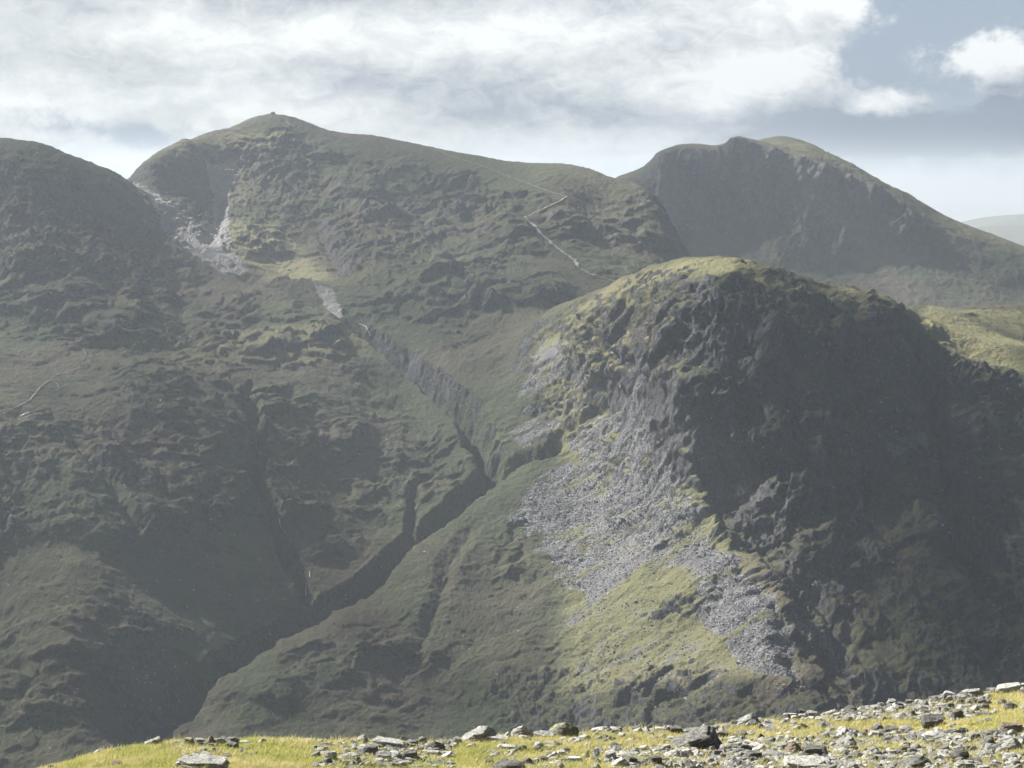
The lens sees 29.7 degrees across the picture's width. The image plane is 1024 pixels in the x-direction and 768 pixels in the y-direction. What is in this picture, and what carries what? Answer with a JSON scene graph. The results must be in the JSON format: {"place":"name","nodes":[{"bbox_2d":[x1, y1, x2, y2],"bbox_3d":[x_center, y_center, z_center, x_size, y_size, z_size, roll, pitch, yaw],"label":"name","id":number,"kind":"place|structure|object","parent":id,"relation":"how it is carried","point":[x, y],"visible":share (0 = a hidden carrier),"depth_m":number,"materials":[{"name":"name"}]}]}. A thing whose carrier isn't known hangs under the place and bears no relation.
{"place":"outdoors","nodes":[
{"label":"outdoors","id":0,"kind":"place"},
{"bbox_2d":[1,379,50,410],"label":"path","id":1,"kind":"structure","parent":0,"point":[32,396],"depth_m":2116.09,"materials":[{"name":"grey gravel"}]},
{"bbox_2d":[0,113,690,767],"bbox_3d":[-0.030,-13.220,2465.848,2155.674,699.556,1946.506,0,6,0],"label":"mountain","id":2,"kind":"structure","parent":0,"point":[440,389],"depth_m":2309.62,"materials":[{"name":"green plant"}]},
{"bbox_2d":[137,159,679,316],"bbox_3d":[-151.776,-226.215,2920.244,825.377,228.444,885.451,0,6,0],"label":"scree","id":3,"kind":"structure","parent":2,"relation":"on","point":[231,236],"depth_m":2721.04,"materials":[{"name":"stone"}]},
{"bbox_2d":[0,126,1023,763],"bbox_3d":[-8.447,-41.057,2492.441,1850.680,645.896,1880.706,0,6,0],"label":"scattered boulders","id":4,"kind":"object","parent":2,"relation":"on","point":[550,470],"visible":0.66,"depth_m":2067.35,"materials":[{"name":"stone"}]},
{"bbox_2d":[436,149,567,216],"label":"path","id":5,"kind":"structure","parent":0,"point":[523,181],"depth_m":2884.65,"materials":[{"name":"grey gravel"}]},
{"bbox_2d":[0,0,1023,221],"label":"sky","id":6,"kind":"structure","parent":0,"point":[925,98],"materials":[{"name":"white"}]},
{"bbox_2d":[27,688,1023,767],"bbox_3d":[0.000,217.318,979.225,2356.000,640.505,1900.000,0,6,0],"label":"ground","id":7,"kind":"structure","parent":0,"point":[915,726],"depth_m":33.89,"materials":[{"name":"plant"}]},
{"bbox_2d":[144,736,162,744],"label":"rock","id":8,"kind":"object","parent":7,"relation":"on","point":[157,739],"visible":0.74,"depth_m":31.19,"materials":[{"name":"grey stone"}]},
{"bbox_2d":[183,737,194,744],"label":"rock","id":9,"kind":"object","parent":7,"relation":"on","point":[189,739],"visible":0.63,"depth_m":31.42,"materials":[{"name":"grey stone"}]},
{"bbox_2d":[195,737,204,743],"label":"rock","id":10,"kind":"object","parent":7,"relation":"on","point":[197,739],"visible":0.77,"depth_m":31.56,"materials":[{"name":"grey stone"}]},
{"bbox_2d":[174,753,229,767],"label":"rock","id":11,"kind":"object","parent":7,"relation":"on","point":[197,760],"visible":0.98,"depth_m":29.05,"materials":[{"name":"grey stone"}]},
{"bbox_2d":[205,736,215,742],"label":"rock","id":12,"kind":"object","parent":7,"relation":"on","point":[210,739],"visible":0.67,"depth_m":31.61,"materials":[{"name":"stone"}]},
{"bbox_2d":[216,738,224,743],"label":"rock","id":13,"kind":"object","parent":7,"relation":"on","point":[219,740],"visible":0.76,"depth_m":31.71,"materials":[{"name":"grey stone"}]},
{"bbox_2d":[225,741,238,747],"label":"rock","id":14,"kind":"object","parent":7,"relation":"on","point":[232,744],"visible":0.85,"depth_m":31.51,"materials":[{"name":"grey stone"}]},
{"bbox_2d":[227,737,236,742],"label":"rock","id":15,"kind":"object","parent":7,"relation":"on","point":[233,739],"visible":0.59,"depth_m":31.88,"materials":[{"name":"grey stone"}]},
{"bbox_2d":[323,750,336,758],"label":"boulder","id":16,"kind":"object","parent":7,"relation":"on","point":[332,754],"visible":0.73,"depth_m":30.42,"materials":[{"name":"grey stone"}]},
{"bbox_2d":[354,734,368,743],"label":"rock","id":17,"kind":"object","parent":7,"relation":"on","point":[359,738],"visible":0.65,"depth_m":32.95,"materials":[{"name":"grey stone"}]},
{"bbox_2d":[363,744,378,754],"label":"rock","id":18,"kind":"object","parent":7,"relation":"on","point":[372,748],"visible":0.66,"depth_m":31.62,"materials":[{"name":"grey stone"}]},
{"bbox_2d":[376,750,391,758],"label":"rock","id":19,"kind":"object","parent":7,"relation":"on","point":[384,754],"visible":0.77,"depth_m":31.35,"materials":[{"name":"grey stone"}]},
{"bbox_2d":[370,736,406,748],"bbox_3d":[-2.100,6.140,32.895,0.636,0.188,0.379,6,7,4],"label":"rock","id":20,"kind":"object","parent":7,"relation":"on","point":[385,741],"visible":0.81,"depth_m":32.81,"materials":[{"name":"grey stone"}]},
{"bbox_2d":[391,751,405,759],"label":"rock","id":21,"kind":"object","parent":7,"relation":"on","point":[399,755],"visible":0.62,"depth_m":31.51,"materials":[{"name":"grey stone"}]},
{"bbox_2d":[404,749,417,758],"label":"rock","id":22,"kind":"object","parent":7,"relation":"on","point":[411,753],"visible":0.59,"depth_m":31.88,"materials":[{"name":"grey stone"}]},
{"bbox_2d":[408,739,417,744],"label":"rock","id":23,"kind":"object","parent":7,"relation":"on","point":[412,741],"visible":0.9,"depth_m":33.36,"materials":[{"name":"grey stone"}]},
{"bbox_2d":[418,736,426,742],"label":"boulder","id":24,"kind":"object","parent":7,"relation":"on","point":[422,738],"visible":0.64,"depth_m":33.69,"materials":[{"name":"grey stone"}]},
{"bbox_2d":[427,750,439,755],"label":"rock","id":25,"kind":"object","parent":7,"relation":"on","point":[433,752],"visible":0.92,"depth_m":32.74,"materials":[{"name":"grey stone"}]},
{"bbox_2d":[423,741,445,750],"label":"rock","id":26,"kind":"object","parent":7,"relation":"on","point":[435,744],"visible":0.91,"depth_m":33.05,"materials":[{"name":"grey stone"}]},
{"bbox_2d":[442,751,454,758],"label":"rock","id":27,"kind":"object","parent":7,"relation":"on","point":[450,754],"visible":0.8,"depth_m":32.63,"materials":[{"name":"grey stone"}]},
{"bbox_2d":[452,737,461,742],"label":"boulder","id":28,"kind":"object","parent":7,"relation":"on","point":[457,739],"visible":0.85,"depth_m":33.75,"materials":[{"name":"grey stone"}]},
{"bbox_2d":[461,726,496,742],"bbox_3d":[-0.625,6.254,34.255,0.703,0.318,0.419,-9,4,6],"label":"rock","id":29,"kind":"object","parent":7,"relation":"on","point":[481,733],"visible":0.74,"depth_m":34.19,"materials":[{"name":"grey stone"}]},
{"bbox_2d":[487,734,508,740],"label":"rock","id":30,"kind":"object","parent":7,"relation":"on","point":[496,737],"visible":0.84,"depth_m":34.13,"materials":[{"name":"grey stone"}]},
{"bbox_2d":[497,744,514,749],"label":"rock","id":31,"kind":"object","parent":7,"relation":"on","point":[508,746],"visible":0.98,"depth_m":32.98,"materials":[{"name":"white stone"}]},
{"bbox_2d":[492,759,524,767],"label":"boulder","id":32,"kind":"object","parent":7,"relation":"on","point":[512,763],"visible":1,"depth_m":31.15,"materials":[{"name":"grey stone"}]},
{"bbox_2d":[510,725,532,737],"bbox_3d":[0.180,6.239,34.518,0.426,0.309,0.307,0,13,1],"label":"rock","id":33,"kind":"object","parent":7,"relation":"on","point":[520,730],"visible":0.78,"depth_m":34.47,"materials":[{"name":"grey stone"}]},
{"bbox_2d":[522,758,533,764],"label":"rock","id":34,"kind":"object","parent":7,"relation":"on","point":[527,760],"visible":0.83,"depth_m":31.64,"materials":[{"name":"grey stone"}]},
{"bbox_2d":[533,730,554,738],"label":"rock","id":35,"kind":"object","parent":7,"relation":"on","point":[542,732],"visible":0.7,"depth_m":34.75,"materials":[{"name":"grey stone"}]},
{"bbox_2d":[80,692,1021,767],"bbox_3d":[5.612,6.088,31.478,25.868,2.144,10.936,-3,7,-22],"label":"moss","id":36,"kind":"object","parent":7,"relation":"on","point":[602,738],"visible":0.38,"depth_m":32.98,"materials":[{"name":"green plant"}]},
{"bbox_2d":[547,751,559,758],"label":"rock","id":37,"kind":"object","parent":7,"relation":"on","point":[554,753],"visible":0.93,"depth_m":32.24,"materials":[{"name":"grey stone"}]},
{"bbox_2d":[549,722,578,736],"bbox_3d":[0.921,6.301,35.013,0.595,0.354,0.429,0,9,2],"label":"rock","id":38,"kind":"object","parent":7,"relation":"on","point":[566,729],"visible":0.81,"depth_m":34.92,"materials":[{"name":"grey stone"}]},
{"bbox_2d":[567,756,581,761],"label":"rock","id":39,"kind":"object","parent":7,"relation":"on","point":[574,758],"visible":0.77,"depth_m":31.80,"materials":[{"name":"grey stone"}]},
{"bbox_2d":[578,734,590,738],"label":"boulder","id":40,"kind":"object","parent":7,"relation":"on","point":[587,736],"visible":0.67,"depth_m":34.39,"materials":[{"name":"grey stone"}]},
{"bbox_2d":[172,683,1023,767],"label":"rubble","id":41,"kind":"object","parent":7,"relation":"on","point":[1006,733],"visible":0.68,"depth_m":32.77,"materials":[{"name":"stone"}]},
{"bbox_2d":[590,726,620,731],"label":"rock","id":42,"kind":"object","parent":7,"relation":"on","point":[612,727],"visible":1,"depth_m":35.19,"materials":[{"name":"grey stone"}]},
{"bbox_2d":[604,749,616,758],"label":"rock","id":43,"kind":"object","parent":7,"relation":"on","point":[609,754],"visible":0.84,"depth_m":31.77,"materials":[{"name":"grey stone"}]},
{"bbox_2d":[608,743,622,746],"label":"rock","id":44,"kind":"object","parent":7,"relation":"on","point":[612,744],"visible":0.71,"depth_m":33.23,"materials":[{"name":"grey stone"}]},
{"bbox_2d":[610,757,628,767],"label":"rock","id":45,"kind":"object","parent":7,"relation":"on","point":[622,761],"visible":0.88,"depth_m":30.76,"materials":[{"name":"grey stone"}]},
{"bbox_2d":[628,756,637,761],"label":"rock","id":46,"kind":"object","parent":7,"relation":"on","point":[632,759],"visible":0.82,"depth_m":31.00,"materials":[{"name":"grey stone"}]},
{"bbox_2d":[647,755,662,763],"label":"rock","id":47,"kind":"object","parent":7,"relation":"on","point":[656,759],"visible":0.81,"depth_m":31.15,"materials":[{"name":"grey stone"}]},
{"bbox_2d":[663,750,688,757],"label":"rock","id":48,"kind":"object","parent":7,"relation":"on","point":[677,753],"visible":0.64,"depth_m":32.73,"materials":[{"name":"grey stone"}]},
{"bbox_2d":[670,725,682,733],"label":"rock","id":49,"kind":"object","parent":7,"relation":"on","point":[676,728],"visible":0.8,"depth_m":35.49,"materials":[{"name":"grey stone"}]},
{"bbox_2d":[683,759,697,767],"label":"rock","id":50,"kind":"object","parent":7,"relation":"on","point":[687,762],"visible":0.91,"depth_m":31.59,"materials":[{"name":"grey stone"}]},
{"bbox_2d":[671,725,722,749],"bbox_3d":[3.236,6.304,34.019,0.955,0.446,0.569,-9,6,7],"label":"rock","id":51,"kind":"object","parent":7,"relation":"on","point":[704,736],"visible":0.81,"depth_m":33.89,"materials":[{"name":"grey stone"}]},
{"bbox_2d":[713,750,722,754],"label":"rock","id":52,"kind":"object","parent":7,"relation":"on","point":[715,752],"visible":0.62,"depth_m":33.00,"materials":[{"name":"grey stone"}]},
{"bbox_2d":[718,730,727,737],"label":"rock","id":53,"kind":"object","parent":7,"relation":"on","point":[721,732],"visible":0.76,"depth_m":35.19,"materials":[{"name":"grey stone"}]},
{"bbox_2d":[719,743,733,749],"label":"boulder","id":54,"kind":"object","parent":7,"relation":"on","point":[725,745],"visible":0.54,"depth_m":33.66,"materials":[{"name":"white stone"}]},
{"bbox_2d":[723,758,735,766],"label":"rock","id":55,"kind":"object","parent":7,"relation":"on","point":[730,760],"visible":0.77,"depth_m":31.64,"materials":[{"name":"white stone"}]},
{"bbox_2d":[740,744,751,749],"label":"rock","id":56,"kind":"object","parent":7,"relation":"on","point":[748,747],"visible":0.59,"depth_m":33.13,"materials":[{"name":"grey stone"}]},
{"bbox_2d":[736,713,758,724],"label":"rock","id":57,"kind":"object","parent":7,"relation":"on","point":[746,718],"visible":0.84,"depth_m":36.30,"materials":[{"name":"grey stone"}]},
{"bbox_2d":[745,749,761,758],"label":"rock","id":58,"kind":"object","parent":7,"relation":"on","point":[755,753],"visible":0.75,"depth_m":31.78,"materials":[{"name":"grey stone"}]},
{"bbox_2d":[749,756,757,760],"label":"rock","id":59,"kind":"object","parent":7,"relation":"on","point":[753,758],"visible":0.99,"depth_m":31.61,"materials":[{"name":"grey stone"}]},
{"bbox_2d":[752,744,765,749],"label":"rock","id":60,"kind":"object","parent":7,"relation":"on","point":[760,746],"visible":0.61,"depth_m":32.93,"materials":[{"name":"white stone"}]},
{"bbox_2d":[762,750,778,754],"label":"rock","id":61,"kind":"object","parent":7,"relation":"on","point":[770,751],"visible":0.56,"depth_m":32.00,"materials":[{"name":"white stone"}]},
{"bbox_2d":[784,741,802,751],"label":"rock","id":62,"kind":"object","parent":7,"relation":"on","point":[791,746],"visible":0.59,"depth_m":32.20,"materials":[{"name":"brown stone"}]},
{"bbox_2d":[782,755,829,767],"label":"rock","id":63,"kind":"object","parent":7,"relation":"on","point":[793,761],"visible":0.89,"depth_m":30.79,"materials":[{"name":"grey stone"}]},
{"bbox_2d":[806,710,819,717],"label":"boulder","id":64,"kind":"object","parent":7,"relation":"on","point":[812,713],"visible":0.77,"depth_m":36.88,"materials":[{"name":"grey stone"}]},
{"bbox_2d":[804,745,827,755],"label":"rock","id":65,"kind":"object","parent":7,"relation":"on","point":[820,750],"visible":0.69,"depth_m":31.43,"materials":[{"name":"grey stone"}]},
{"bbox_2d":[821,709,837,714],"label":"rock","id":66,"kind":"object","parent":7,"relation":"on","point":[831,712],"visible":0.55,"depth_m":37.34,"materials":[{"name":"grey stone"}]},
{"bbox_2d":[836,735,856,743],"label":"rock","id":67,"kind":"object","parent":7,"relation":"on","point":[849,738],"visible":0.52,"depth_m":33.59,"materials":[{"name":"grey stone"}]},
{"bbox_2d":[843,705,856,710],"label":"boulder","id":68,"kind":"object","parent":7,"relation":"on","point":[846,708],"visible":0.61,"depth_m":37.18,"materials":[{"name":"grey stone"}]},
{"bbox_2d":[868,730,878,736],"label":"rock","id":69,"kind":"object","parent":7,"relation":"on","point":[873,732],"visible":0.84,"depth_m":34.50,"materials":[{"name":"grey stone"}]},
{"bbox_2d":[870,722,882,729],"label":"rock","id":70,"kind":"object","parent":7,"relation":"on","point":[878,725],"visible":0.69,"depth_m":34.98,"materials":[{"name":"grey stone"}]},
{"bbox_2d":[875,754,898,760],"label":"rock","id":71,"kind":"object","parent":7,"relation":"on","point":[892,755],"visible":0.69,"depth_m":31.24,"materials":[{"name":"grey stone"}]},
{"bbox_2d":[884,725,897,731],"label":"rock","id":72,"kind":"object","parent":7,"relation":"on","point":[887,728],"visible":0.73,"depth_m":34.75,"materials":[{"name":"grey stone"}]},
{"bbox_2d":[887,698,895,703],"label":"rock","id":73,"kind":"object","parent":7,"relation":"on","point":[892,700],"visible":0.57,"depth_m":37.74,"materials":[{"name":"grey stone"}]},
{"bbox_2d":[899,745,909,751],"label":"rock","id":74,"kind":"object","parent":7,"relation":"on","point":[903,747],"visible":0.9,"depth_m":31.84,"materials":[{"name":"beige stone"}]},
{"bbox_2d":[899,725,912,731],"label":"boulder","id":75,"kind":"object","parent":7,"relation":"on","point":[904,728],"visible":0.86,"depth_m":34.65,"materials":[{"name":"grey stone"}]},
{"bbox_2d":[905,699,913,703],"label":"rock","id":76,"kind":"object","parent":7,"relation":"on","point":[909,701],"visible":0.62,"depth_m":37.90,"materials":[{"name":"grey stone"}]},
{"bbox_2d":[895,755,931,767],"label":"rock","id":77,"kind":"object","parent":7,"relation":"on","point":[915,761],"visible":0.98,"depth_m":30.33,"materials":[{"name":"grey stone"}]},
{"bbox_2d":[921,714,943,728],"bbox_3d":[7.526,6.069,34.569,0.386,0.420,0.230,34,9,-6],"label":"rock","id":78,"kind":"object","parent":7,"relation":"on","point":[930,720],"visible":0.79,"depth_m":34.50,"materials":[{"name":"grey stone"}]},
{"bbox_2d":[921,731,947,739],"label":"boulder","id":79,"kind":"object","parent":7,"relation":"on","point":[938,735],"visible":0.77,"depth_m":33.12,"materials":[{"name":"grey stone"}]},
{"bbox_2d":[943,690,954,695],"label":"rock","id":80,"kind":"object","parent":7,"relation":"on","point":[946,692],"visible":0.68,"depth_m":38.39,"materials":[{"name":"grey stone"}]},
{"bbox_2d":[951,709,963,717],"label":"rock","id":81,"kind":"object","parent":7,"relation":"on","point":[956,713],"visible":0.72,"depth_m":34.95,"materials":[{"name":"grey stone"}]},
{"bbox_2d":[953,698,963,703],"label":"boulder","id":82,"kind":"object","parent":7,"relation":"on","point":[958,700],"visible":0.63,"depth_m":37.35,"materials":[{"name":"grey stone"}]},
{"bbox_2d":[950,748,968,759],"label":"boulder","id":83,"kind":"object","parent":7,"relation":"on","point":[958,752],"visible":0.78,"depth_m":30.81,"materials":[{"name":"grey stone"}]},
{"bbox_2d":[952,762,973,767],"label":"rock","id":84,"kind":"object","parent":7,"relation":"on","point":[958,764],"visible":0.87,"depth_m":30.09,"materials":[{"name":"white stone"}]},
{"bbox_2d":[957,737,971,741],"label":"rock","id":85,"kind":"object","parent":7,"relation":"on","point":[963,738],"visible":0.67,"depth_m":32.66,"materials":[{"name":"grey stone"}]},
{"bbox_2d":[962,688,981,695],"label":"rock","id":86,"kind":"object","parent":7,"relation":"on","point":[976,691],"visible":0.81,"depth_m":38.29,"materials":[{"name":"grey stone"}]},
{"bbox_2d":[968,757,981,761],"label":"rock","id":87,"kind":"object","parent":7,"relation":"on","point":[972,758],"visible":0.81,"depth_m":30.55,"materials":[{"name":"grey stone"}]},
{"bbox_2d":[974,749,995,755],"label":"rock","id":88,"kind":"object","parent":7,"relation":"on","point":[977,752],"visible":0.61,"depth_m":31.29,"materials":[{"name":"grey stone"}]},
{"bbox_2d":[977,737,995,745],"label":"rock","id":89,"kind":"object","parent":7,"relation":"on","point":[989,740],"visible":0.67,"depth_m":32.23,"materials":[{"name":"grey stone"}]},
{"bbox_2d":[985,687,996,690],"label":"rock","id":90,"kind":"object","parent":7,"relation":"on","point":[989,688],"visible":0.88,"depth_m":38.71,"materials":[{"name":"grey stone"}]},
{"bbox_2d":[997,699,1006,704],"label":"boulder","id":91,"kind":"object","parent":7,"relation":"on","point":[1001,700],"visible":0.61,"depth_m":37.08,"materials":[{"name":"grey stone"}]},
{"bbox_2d":[995,682,1021,692],"bbox_3d":[9.920,6.105,38.597,0.590,0.203,0.352,-9,1,-5],"label":"rock","id":92,"kind":"object","parent":7,"relation":"on","point":[1009,687],"visible":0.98,"depth_m":38.49,"materials":[{"name":"grey stone"}]},
{"bbox_2d":[1002,752,1017,760],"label":"boulder","id":93,"kind":"object","parent":7,"relation":"on","point":[1006,756],"visible":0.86,"depth_m":30.46,"materials":[{"name":"grey stone"}]},
{"bbox_2d":[1003,701,1017,709],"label":"rock","id":94,"kind":"object","parent":7,"relation":"on","point":[1010,704],"visible":0.91,"depth_m":36.01,"materials":[{"name":"grey stone"}]},
{"bbox_2d":[999,721,1023,732],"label":"rock","id":95,"kind":"object","parent":7,"relation":"on","point":[1017,727],"visible":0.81,"depth_m":32.94,"materials":[{"name":"beige stone"}]},
{"bbox_2d":[1001,737,1021,750],"bbox_3d":[8.156,5.950,31.675,0.427,0.274,0.255,-14,6,2],"label":"rock","id":96,"kind":"object","parent":7,"relation":"on","point":[1010,743],"visible":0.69,"depth_m":31.63,"materials":[{"name":"grey stone"}]},
{"bbox_2d":[106,255,1023,749],"bbox_3d":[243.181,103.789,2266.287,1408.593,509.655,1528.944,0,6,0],"label":"craggy hill","id":97,"kind":"structure","parent":0,"point":[468,675],"depth_m":2003.98,"materials":[{"name":"grey stone"}]},
{"bbox_2d":[504,330,935,697],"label":"scree","id":98,"kind":"structure","parent":97,"relation":"on","point":[749,657],"depth_m":1966.51,"materials":[{"name":"stone"}]},
{"bbox_2d":[524,217,615,280],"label":"path","id":99,"kind":"structure","parent":0,"point":[556,246],"depth_m":2711.07,"materials":[{"name":"grey gravel"}]},
{"bbox_2d":[615,136,1023,308],"bbox_3d":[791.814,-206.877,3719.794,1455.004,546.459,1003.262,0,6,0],"label":"mountain","id":100,"kind":"structure","parent":0,"point":[799,207],"depth_m":3595.02,"materials":[{"name":"green plant"}]},
{"bbox_2d":[961,214,1023,226],"bbox_3d":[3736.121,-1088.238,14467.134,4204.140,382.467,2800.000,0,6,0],"label":"distant hills","id":101,"kind":"structure","parent":0,"point":[1015,219],"depth_m":14181.53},
{"bbox_2d":[974,225,1023,245],"bbox_3d":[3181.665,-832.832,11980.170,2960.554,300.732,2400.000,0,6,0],"label":"distant hills","id":102,"kind":"structure","parent":0,"point":[1014,233],"depth_m":11772.66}
]}

